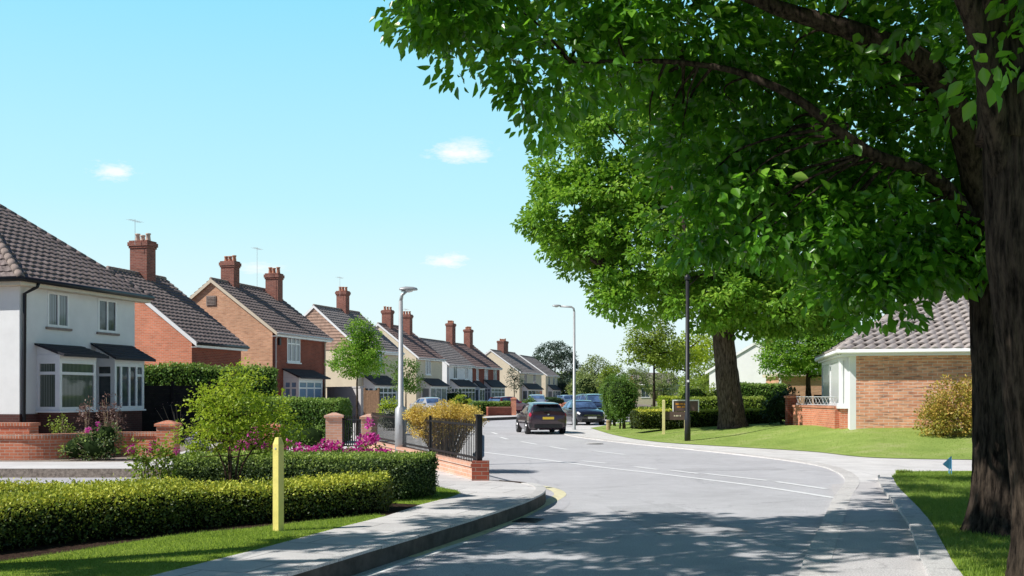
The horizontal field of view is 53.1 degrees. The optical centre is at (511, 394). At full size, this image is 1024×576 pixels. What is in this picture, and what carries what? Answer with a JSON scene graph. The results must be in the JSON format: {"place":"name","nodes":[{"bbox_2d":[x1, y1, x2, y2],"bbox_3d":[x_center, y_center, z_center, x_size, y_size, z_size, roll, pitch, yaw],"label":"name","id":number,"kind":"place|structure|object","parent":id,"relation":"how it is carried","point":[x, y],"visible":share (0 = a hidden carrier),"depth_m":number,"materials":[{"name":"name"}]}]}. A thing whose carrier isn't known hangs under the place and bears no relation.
{"place":"outdoors","nodes":[
{"label":"outdoors","id":0,"kind":"place"},
{"bbox_2d":[0,478,157,483],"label":"side road","id":1,"kind":"structure","parent":0,"point":[55,479],"depth_m":21.71,"materials":[{"name":"grey asphalt"}]},
{"bbox_2d":[0,462,171,468],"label":"pavement","id":2,"kind":"structure","parent":0,"point":[63,465],"depth_m":23.17,"materials":[{"name":"concrete"}]},
{"bbox_2d":[0,513,386,575],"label":"lawn","id":3,"kind":"structure","parent":0,"point":[146,564],"depth_m":10.23,"materials":[{"name":"green plant"}]},
{"bbox_2d":[273,437,283,530],"bbox_3d":[-2.747,1.100,12.027,0.090,1.200,0.096,0,0,32],"label":"marker post","id":4,"kind":"object","parent":3,"relation":"on","point":[278,484],"visible":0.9,"depth_m":12.00,"materials":[{"name":"yellow paint"}]},
{"bbox_2d":[0,480,523,560],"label":"planting bed","id":5,"kind":"object","parent":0,"point":[28,552],"visible":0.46,"depth_m":11.40,"materials":[{"name":"green plant"}]},
{"bbox_2d":[0,473,188,495],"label":"box hedge","id":6,"kind":"object","parent":5,"relation":"on","point":[22,486],"visible":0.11,"depth_m":13.15,"materials":[{"name":"green plant"}]},
{"bbox_2d":[115,438,182,485],"bbox_3d":[-4.997,1.099,14.334,0.872,1.070,0.692,0,0,21],"label":"rose bush","id":7,"kind":"object","parent":5,"relation":"on","point":[160,454],"visible":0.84,"depth_m":14.28,"materials":[{"name":"green plant"}]},
{"bbox_2d":[0,467,398,549],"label":"box hedge","id":8,"kind":"object","parent":5,"relation":"on","point":[93,510],"visible":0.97,"depth_m":11.97,"materials":[{"name":"green plant"}]},
{"bbox_2d":[163,357,309,482],"bbox_3d":[-3.873,0.578,14.534,2.013,2.246,1.332,0,0,0],"label":"young tree","id":9,"kind":"object","parent":5,"relation":"on","point":[217,408],"visible":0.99,"depth_m":14.45,"materials":[{"name":"green plant"}]},
{"bbox_2d":[171,449,439,499],"bbox_3d":[-3.221,1.241,16.131,4.217,0.776,1.795,0,0,0],"label":"box hedge","id":10,"kind":"object","parent":5,"relation":"on","point":[413,473],"visible":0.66,"depth_m":15.59,"materials":[{"name":"green plant"}]},
{"bbox_2d":[363,416,386,448],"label":"flowering plant","id":11,"kind":"object","parent":5,"relation":"on","point":[369,434],"visible":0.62,"depth_m":17.56,"materials":[{"name":"pink plant"}]},
{"bbox_2d":[0,404,657,477],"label":"front gardens","id":12,"kind":"object","parent":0,"point":[58,473],"visible":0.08,"depth_m":22.20,"materials":[{"name":"concrete"}]},
{"bbox_2d":[43,414,76,433],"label":"shrub","id":13,"kind":"object","parent":12,"relation":"on","point":[58,428],"visible":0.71,"depth_m":30.48,"materials":[{"name":"green plant"}]},
{"bbox_2d":[0,204,155,433],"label":"rendered house","id":14,"kind":"structure","parent":12,"relation":"on","point":[67,330],"depth_m":33.40,"materials":[{"name":"paint"}]},
{"bbox_2d":[45,291,72,330],"bbox_3d":[-14.729,-2.714,33.272,0.107,1.228,1.190,0,0,15],"label":"window","id":15,"kind":"structure","parent":14,"relation":"in","point":[57,302],"depth_m":33.24,"materials":[{"name":"white plastic"}]},
{"bbox_2d":[34,343,108,433],"bbox_3d":[-14.211,0.185,33.134,1.098,3.630,2.200,0,0,15],"label":"bay window","id":16,"kind":"structure","parent":14,"relation":"in","point":[66,378],"depth_m":32.38,"materials":[{"name":"white plastic"}]},
{"bbox_2d":[96,298,119,335],"bbox_3d":[-14.072,-2.704,35.658,0.107,1.248,1.190,0,0,15],"label":"window","id":17,"kind":"structure","parent":14,"relation":"in","point":[107,308],"depth_m":35.66,"materials":[{"name":"white plastic"}]},
{"bbox_2d":[91,343,155,431],"bbox_3d":[-13.546,0.115,35.761,0.998,3.770,2.260,0,0,15],"label":"bay window","id":18,"kind":"structure","parent":14,"relation":"in","point":[122,374],"depth_m":35.36,"materials":[{"name":"white plastic"}]},
{"bbox_2d":[0,422,155,459],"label":"garden wall","id":19,"kind":"structure","parent":12,"relation":"on","point":[22,441],"depth_m":25.34,"materials":[{"name":"brick"}]},
{"bbox_2d":[74,395,96,432],"bbox_3d":[-12.111,0.772,29.021,0.683,1.526,0.684,0,0,0],"label":"reddish shrub","id":20,"kind":"object","parent":12,"relation":"on","point":[85,414],"visible":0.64,"depth_m":28.97,"materials":[{"name":"brown plant"}]},
{"bbox_2d":[55,421,125,460],"bbox_3d":[-10.311,1.188,25.117,1.636,1.094,0.945,0,0,0],"label":"flowering shrub","id":21,"kind":"object","parent":12,"relation":"on","point":[97,444],"visible":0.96,"depth_m":24.93,"materials":[{"name":"green plant"}]},
{"bbox_2d":[96,393,117,429],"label":"reddish shrub","id":22,"kind":"object","parent":12,"relation":"on","point":[105,416],"visible":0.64,"depth_m":29.47,"materials":[{"name":"brown plant"}]},
{"bbox_2d":[154,420,181,455],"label":"gate pillar","id":23,"kind":"structure","parent":12,"relation":"on","point":[163,428],"depth_m":26.52,"materials":[{"name":"brick"}]},
{"bbox_2d":[106,219,249,368],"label":"brick house","id":24,"kind":"structure","parent":12,"relation":"on","point":[173,323],"depth_m":46.53,"materials":[{"name":"brick"}]},
{"bbox_2d":[142,381,246,437],"bbox_3d":[-12.055,0.600,38.447,4.074,2.200,0.126,0,0,-21],"label":"timber fence","id":25,"kind":"object","parent":12,"relation":"on","point":[158,398],"visible":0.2,"depth_m":38.17,"materials":[{"name":"black wood"}]},
{"bbox_2d":[144,361,279,429],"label":"privet hedge","id":26,"kind":"object","parent":12,"relation":"on","point":[179,374],"visible":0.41,"depth_m":40.12,"materials":[{"name":"green plant"}]},
{"bbox_2d":[189,247,333,397],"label":"brick house","id":27,"kind":"structure","parent":12,"relation":"on","point":[270,326],"depth_m":57.60,"materials":[{"name":"brown brick"}]},
{"bbox_2d":[286,338,301,363],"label":"window","id":28,"kind":"structure","parent":27,"relation":"in","point":[293,345],"depth_m":58.43,"materials":[{"name":"grey glass"}]},
{"bbox_2d":[282,368,330,397],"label":"bay window","id":29,"kind":"structure","parent":27,"relation":"in","point":[309,382],"depth_m":57.64,"materials":[{"name":"white plastic"}]},
{"bbox_2d":[217,395,353,442],"bbox_3d":[-7.594,0.829,34.399,4.346,1.666,2.045,0,0,6],"label":"privet hedge","id":30,"kind":"object","parent":12,"relation":"on","point":[311,411],"visible":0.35,"depth_m":33.59,"materials":[{"name":"green plant"}]},
{"bbox_2d":[283,424,325,446],"bbox_3d":[-6.720,1.367,31.971,2.560,1.020,1.302,0,0,0],"label":"ground cover","id":31,"kind":"object","parent":12,"relation":"on","point":[314,435],"visible":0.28,"depth_m":31.74,"materials":[{"name":"green plant"}]},
{"bbox_2d":[324,413,343,445],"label":"gate pillar","id":32,"kind":"structure","parent":12,"relation":"on","point":[333,426],"depth_m":29.72,"materials":[{"name":"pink brick"}]},
{"bbox_2d":[342,415,360,446],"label":"garden gate","id":33,"kind":"structure","parent":32,"relation":"attached to","point":[343,426],"depth_m":29.75,"materials":[{"name":"black metal"}]},
{"bbox_2d":[326,386,364,422],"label":"boundary wall","id":34,"kind":"structure","parent":12,"relation":"on","point":[349,393],"depth_m":59.49,"materials":[{"name":"white paint"}]},
{"bbox_2d":[303,277,404,410],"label":"cream house","id":35,"kind":"structure","parent":12,"relation":"on","point":[330,321],"depth_m":78.19,"materials":[{"name":"beige paint"}]},
{"bbox_2d":[363,375,396,410],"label":"bay window","id":36,"kind":"structure","parent":35,"relation":"in","point":[385,385],"depth_m":78.42,"materials":[{"name":"white plastic"}]},
{"bbox_2d":[324,313,391,435],"bbox_3d":[-6.010,-0.743,39.947,2.660,4.888,2.086,0,0,0],"label":"street tree","id":37,"kind":"object","parent":12,"relation":"on","point":[362,361],"visible":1,"depth_m":39.75,"materials":[{"name":"green plant"}]},
{"bbox_2d":[363,388,379,414],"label":"timber gate","id":38,"kind":"structure","parent":12,"relation":"on","point":[371,399],"depth_m":57.97,"materials":[{"name":"brown wood"}]},
{"bbox_2d":[389,356,425,408],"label":"street tree","id":39,"kind":"object","parent":12,"relation":"on","point":[410,387],"visible":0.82,"depth_m":55.40,"materials":[{"name":"green plant"}]},
{"bbox_2d":[375,306,449,410],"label":"cream house","id":40,"kind":"structure","parent":12,"relation":"on","point":[427,356],"depth_m":96.49,"materials":[{"name":"beige paint"}]},
{"bbox_2d":[421,378,449,402],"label":"bay window","id":41,"kind":"structure","parent":40,"relation":"in","point":[437,388],"depth_m":96.15,"materials":[{"name":"white plastic"}]},
{"bbox_2d":[367,441,488,480],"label":"dwarf wall","id":42,"kind":"structure","parent":12,"relation":"on","point":[474,470],"depth_m":20.16,"materials":[{"name":"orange brick"}]},
{"bbox_2d":[371,412,483,461],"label":"iron railings","id":43,"kind":"object","parent":42,"relation":"on","point":[410,443],"visible":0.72,"depth_m":22.16,"materials":[{"name":"black metal"}]},
{"bbox_2d":[410,397,447,411],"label":"parked car","id":44,"kind":"object","parent":12,"relation":"on","point":[430,401],"visible":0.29,"depth_m":75.50,"materials":[{"name":"silver metal"}]},
{"bbox_2d":[402,398,488,456],"bbox_3d":[-1.529,0.857,23.558,2.045,1.560,1.495,0,0,0],"label":"golden bush","id":45,"kind":"object","parent":12,"relation":"on","point":[450,411],"visible":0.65,"depth_m":23.35,"materials":[{"name":"yellow plant"}]},
{"bbox_2d":[419,337,477,406],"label":"white house","id":46,"kind":"structure","parent":12,"relation":"on","point":[457,367],"depth_m":117.51,"materials":[{"name":"grey tile"}]},
{"bbox_2d":[450,379,477,406],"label":"bay window","id":47,"kind":"structure","parent":46,"relation":"in","point":[466,387],"depth_m":117.17,"materials":[{"name":"white plastic"}]},
{"bbox_2d":[445,320,505,400],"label":"brick house","id":48,"kind":"structure","parent":12,"relation":"on","point":[486,376],"depth_m":125.91,"materials":[{"name":"tile"}]},
{"bbox_2d":[484,380,505,400],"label":"bay window","id":49,"kind":"structure","parent":48,"relation":"in","point":[497,389],"depth_m":126.75,"materials":[{"name":"white plastic"}]},
{"bbox_2d":[472,400,510,414],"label":"box hedge","id":50,"kind":"object","parent":12,"relation":"on","point":[485,404],"visible":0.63,"depth_m":80.12,"materials":[{"name":"green plant"}]},
{"bbox_2d":[486,407,511,415],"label":"garden wall","id":51,"kind":"structure","parent":12,"relation":"on","point":[497,411],"depth_m":78.81,"materials":[{"name":"red brick"}]},
{"bbox_2d":[485,338,543,402],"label":"cream house","id":52,"kind":"structure","parent":12,"relation":"on","point":[501,356],"depth_m":155.63,"materials":[{"name":"beige paint"}]},
{"bbox_2d":[522,383,543,402],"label":"bay window","id":53,"kind":"structure","parent":52,"relation":"in","point":[532,388],"depth_m":155.85,"materials":[{"name":"white plastic"}]},
{"bbox_2d":[519,355,561,396],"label":"cream house","id":54,"kind":"structure","parent":12,"relation":"on","point":[550,387],"depth_m":177.73,"materials":[{"name":"beige paint"}]},
{"bbox_2d":[532,340,581,383],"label":"round tree","id":55,"kind":"object","parent":12,"relation":"on","point":[558,358],"visible":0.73,"depth_m":203.39,"materials":[{"name":"green plant"}]},
{"bbox_2d":[565,370,601,394],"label":"ball shrub","id":56,"kind":"object","parent":12,"relation":"on","point":[584,385],"visible":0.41,"depth_m":125.14,"materials":[{"name":"green plant"}]},
{"bbox_2d":[576,354,611,393],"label":"distant tree","id":57,"kind":"object","parent":12,"relation":"on","point":[591,365],"visible":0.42,"depth_m":149.45,"materials":[{"name":"green plant"}]},
{"bbox_2d":[593,362,631,389],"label":"distant tree","id":58,"kind":"object","parent":12,"relation":"on","point":[614,369],"visible":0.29,"depth_m":139.62,"materials":[{"name":"green plant"}]},
{"bbox_2d":[622,364,651,403],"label":"distant tree","id":59,"kind":"object","parent":12,"relation":"on","point":[636,372],"visible":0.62,"depth_m":174.33,"materials":[{"name":"green plant"}]},
{"bbox_2d":[209,423,475,458],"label":"forecourt","id":60,"kind":"structure","parent":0,"point":[416,443],"depth_m":35.03,"materials":[{"name":"concrete"}]},
{"bbox_2d":[151,470,535,575],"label":"pavement","id":61,"kind":"structure","parent":0,"point":[473,497],"depth_m":11.95,"materials":[{"name":"grey concrete"}]},
{"bbox_2d":[395,286,417,451],"bbox_3d":[-2.643,-0.505,25.613,0.564,4.411,0.301,0,0,-8],"label":"street lamp","id":62,"kind":"object","parent":61,"relation":"on","point":[400,429],"visible":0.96,"depth_m":25.54,"materials":[{"name":"metal"}]},
{"bbox_2d":[390,486,460,504],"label":"lawn","id":63,"kind":"structure","parent":0,"point":[432,499],"depth_m":15.76,"materials":[{"name":"green plant"}]},
{"bbox_2d":[0,0,969,390],"label":"sky","id":64,"kind":"structure","parent":0,"point":[288,130],"materials":[{"name":"blue"}]},
{"bbox_2d":[395,417,844,575],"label":"road","id":65,"kind":"structure","parent":0,"point":[585,532],"depth_m":15.79,"materials":[{"name":"grey asphalt"}]},
{"bbox_2d":[262,480,545,575],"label":"kerb","id":66,"kind":"structure","parent":65,"relation":"on","point":[354,561],"depth_m":11.55,"materials":[{"name":"concrete"}]},
{"bbox_2d":[353,493,569,575],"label":"gutter channel","id":67,"kind":"object","parent":65,"relation":"on","point":[554,508],"visible":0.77,"depth_m":12.54,"materials":[{"name":"concrete"}]},
{"bbox_2d":[362,541,469,575],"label":"edge line","id":68,"kind":"object","parent":67,"relation":"on","point":[412,560],"visible":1,"depth_m":11.16,"materials":[{"name":"paint"}]},
{"bbox_2d":[408,486,565,556],"bbox_3d":[0.020,1.796,16.044,1.287,0.001,9.655,0,0,7],"label":"edge line","id":69,"kind":"object","parent":65,"relation":"on","point":[559,494],"visible":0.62,"depth_m":13.96,"materials":[{"name":"yellow paint"}]},
{"bbox_2d":[515,402,566,433],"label":"parked car","id":70,"kind":"object","parent":65,"relation":"on","point":[550,416],"visible":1,"depth_m":46.35,"materials":[{"name":"black metal"}]},
{"bbox_2d":[562,400,604,424],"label":"parked car","id":71,"kind":"object","parent":65,"relation":"on","point":[588,411],"visible":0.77,"depth_m":59.79,"materials":[{"name":"blue paint"}]},
{"bbox_2d":[576,394,616,421],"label":"parked car","id":72,"kind":"object","parent":65,"relation":"on","point":[595,399],"visible":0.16,"depth_m":66.83,"materials":[{"name":"blue paint"}]},
{"bbox_2d":[484,452,832,497],"bbox_3d":[2.223,1.795,25.527,0.418,0.001,16.762,0,0,-25],"label":"line","id":73,"kind":"object","parent":65,"relation":"on","point":[679,476],"visible":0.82,"depth_m":22.22,"materials":[{"name":"paint"}]},
{"bbox_2d":[491,432,827,488],"bbox_3d":[1.552,1.794,34.008,2.272,0.001,30.220,0,0,-13],"label":"dashed line","id":74,"kind":"object","parent":65,"relation":"on","point":[685,471],"visible":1,"depth_m":23.34,"materials":[{"name":"paint"}]},
{"bbox_2d":[605,504,744,533],"bbox_3d":[2.250,1.797,15.050,1.231,0.001,3.559,0,0,-8],"label":"road patch","id":75,"kind":"object","parent":65,"relation":"on","point":[665,519],"visible":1,"depth_m":14.76,"materials":[{"name":"grey asphalt"}]},
{"bbox_2d":[671,467,785,470],"bbox_3d":[5.200,1.797,24.750,2.864,0.001,0.900,0,0,-13],"label":"road marking","id":76,"kind":"object","parent":65,"relation":"on","point":[727,469],"visible":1,"depth_m":24.63,"materials":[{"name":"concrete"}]},
{"bbox_2d":[557,420,971,481],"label":"footway","id":77,"kind":"structure","parent":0,"point":[863,469],"depth_m":28.01,"materials":[{"name":"concrete"}]},
{"bbox_2d":[552,305,575,429],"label":"street lamp","id":78,"kind":"object","parent":77,"relation":"on","point":[574,390],"visible":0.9,"depth_m":51.95,"materials":[{"name":"metal"}]},
{"bbox_2d":[558,419,859,575],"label":"kerb","id":79,"kind":"structure","parent":77,"relation":"on","point":[821,548],"depth_m":14.03,"materials":[{"name":"concrete"}]},
{"bbox_2d":[878,475,962,575],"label":"kerb","id":80,"kind":"structure","parent":77,"relation":"on","point":[934,556],"depth_m":12.44,"materials":[{"name":"concrete"}]},
{"bbox_2d":[593,419,971,458],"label":"lawn","id":81,"kind":"structure","parent":0,"point":[871,448],"depth_m":33.88,"materials":[{"name":"green plant"}]},
{"bbox_2d":[598,373,622,425],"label":"topiary bush","id":82,"kind":"object","parent":81,"relation":"on","point":[605,386],"visible":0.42,"depth_m":54.30,"materials":[{"name":"green plant"}]},
{"bbox_2d":[605,375,638,428],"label":"topiary bush","id":83,"kind":"object","parent":81,"relation":"on","point":[621,399],"visible":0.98,"depth_m":49.46,"materials":[{"name":"green plant"}]},
{"bbox_2d":[616,307,695,406],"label":"young tree","id":84,"kind":"object","parent":81,"relation":"on","point":[652,352],"visible":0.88,"depth_m":52.64,"materials":[{"name":"green plant"}]},
{"bbox_2d":[640,328,714,373],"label":"young tree","id":85,"kind":"object","parent":81,"relation":"on","point":[701,350],"visible":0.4,"depth_m":67.44,"materials":[{"name":"green plant"}]},
{"bbox_2d":[662,400,698,433],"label":"notice board","id":86,"kind":"object","parent":81,"relation":"on","point":[678,405],"visible":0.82,"depth_m":42.23,"materials":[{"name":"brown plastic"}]},
{"bbox_2d":[684,274,690,440],"bbox_3d":[6.530,-1.288,38.092,0.229,6.400,0.244,0,0,0],"label":"dark post","id":87,"kind":"object","parent":81,"relation":"on","point":[687,428],"visible":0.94,"depth_m":38.03,"materials":[{"name":"black metal"}]},
{"bbox_2d":[509,63,876,428],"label":"lawn tree","id":88,"kind":"object","parent":81,"relation":"on","point":[586,238],"visible":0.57,"depth_m":40.50,"materials":[{"name":"green plant"}]},
{"bbox_2d":[673,380,715,399],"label":"round shrub","id":89,"kind":"object","parent":81,"relation":"on","point":[698,392],"visible":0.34,"depth_m":55.22,"materials":[{"name":"green plant"}]},
{"bbox_2d":[676,359,714,393],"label":"distant tree","id":90,"kind":"object","parent":81,"relation":"on","point":[704,379],"visible":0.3,"depth_m":119.48,"materials":[{"name":"green plant"}]},
{"bbox_2d":[629,407,775,429],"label":"box hedge","id":91,"kind":"object","parent":81,"relation":"on","point":[642,419],"visible":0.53,"depth_m":44.81,"materials":[{"name":"green plant"}]},
{"bbox_2d":[690,395,765,411],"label":"box hedge","id":92,"kind":"object","parent":81,"relation":"on","point":[711,402],"visible":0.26,"depth_m":49.33,"materials":[{"name":"green plant"}]},
{"bbox_2d":[705,340,817,391],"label":"white house","id":93,"kind":"structure","parent":81,"relation":"on","point":[748,367],"depth_m":75.55,"materials":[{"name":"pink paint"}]},
{"bbox_2d":[740,381,787,401],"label":"privet hedge","id":94,"kind":"object","parent":81,"relation":"on","point":[756,389],"visible":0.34,"depth_m":54.49,"materials":[{"name":"green plant"}]},
{"bbox_2d":[758,384,799,424],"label":"laurel bush","id":95,"kind":"object","parent":81,"relation":"on","point":[774,410],"visible":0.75,"depth_m":42.51,"materials":[{"name":"green plant"}]},
{"bbox_2d":[784,394,798,424],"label":"gate pillar","id":96,"kind":"structure","parent":81,"relation":"on","point":[790,400],"depth_m":40.49,"materials":[{"name":"red brick"}]},
{"bbox_2d":[762,373,821,403],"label":"brick annexe","id":97,"kind":"structure","parent":81,"relation":"on","point":[798,384],"depth_m":60.42,"materials":[{"name":"orange brick"}]},
{"bbox_2d":[751,314,855,403],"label":"garden tree","id":98,"kind":"object","parent":81,"relation":"on","point":[799,358],"visible":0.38,"depth_m":55.25,"materials":[{"name":"green plant"}]},
{"bbox_2d":[792,405,838,428],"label":"garden wall","id":99,"kind":"structure","parent":81,"relation":"on","point":[822,416],"depth_m":38.01,"materials":[{"name":"brick"}]},
{"bbox_2d":[815,291,971,429],"bbox_3d":[18.239,-1.095,37.655,13.071,6.070,9.065,0,0,12],"label":"bungalow","id":100,"kind":"object","parent":81,"relation":"on","point":[874,378],"visible":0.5,"depth_m":34.78,"materials":[{"name":"brick"}]},
{"bbox_2d":[821,357,847,428],"bbox_3d":[12.200,0.311,38.900,0.348,3.258,6.900,0,0,12],"label":"bay window","id":101,"kind":"structure","parent":100,"relation":"in","point":[834,371],"depth_m":36.08,"materials":[{"name":"white plastic"}]},
{"bbox_2d":[912,374,971,437],"bbox_3d":[14.038,0.402,32.269,2.741,2.254,1.955,0,0,0],"label":"autumn bush","id":102,"kind":"object","parent":81,"relation":"on","point":[942,414],"visible":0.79,"depth_m":32.04,"materials":[{"name":"yellow plant"}]},
{"bbox_2d":[803,481,927,575],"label":"footway","id":103,"kind":"structure","parent":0,"point":[875,537],"depth_m":12.33,"materials":[{"name":"grey concrete"}]},
{"bbox_2d":[891,469,1009,575],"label":"lawn","id":104,"kind":"structure","parent":0,"point":[949,546],"depth_m":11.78,"materials":[{"name":"green plant"}]},
{"bbox_2d":[369,0,1023,537],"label":"street tree","id":105,"kind":"object","parent":104,"relation":"on","point":[879,232],"visible":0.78,"depth_m":12.42,"materials":[{"name":"green plant"}]},
{"bbox_2d":[818,0,1023,575],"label":"street tree","id":106,"kind":"object","parent":104,"relation":"on","point":[994,31],"visible":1,"depth_m":9.16,"materials":[{"name":"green plant"}]},
{"label":"ground","id":107,"kind":"structure","parent":0,"visible":0},
{"bbox_2d":[631,373,679,404],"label":"terraced house","id":108,"kind":"structure","parent":107,"relation":"on","point":[647,400],"depth_m":190.26,"materials":[{"name":"beige paint"}]},
{"bbox_2d":[645,371,680,397],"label":"distant tree","id":109,"kind":"object","parent":107,"relation":"on","point":[671,378],"visible":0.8,"depth_m":189.06,"materials":[{"name":"green plant"}]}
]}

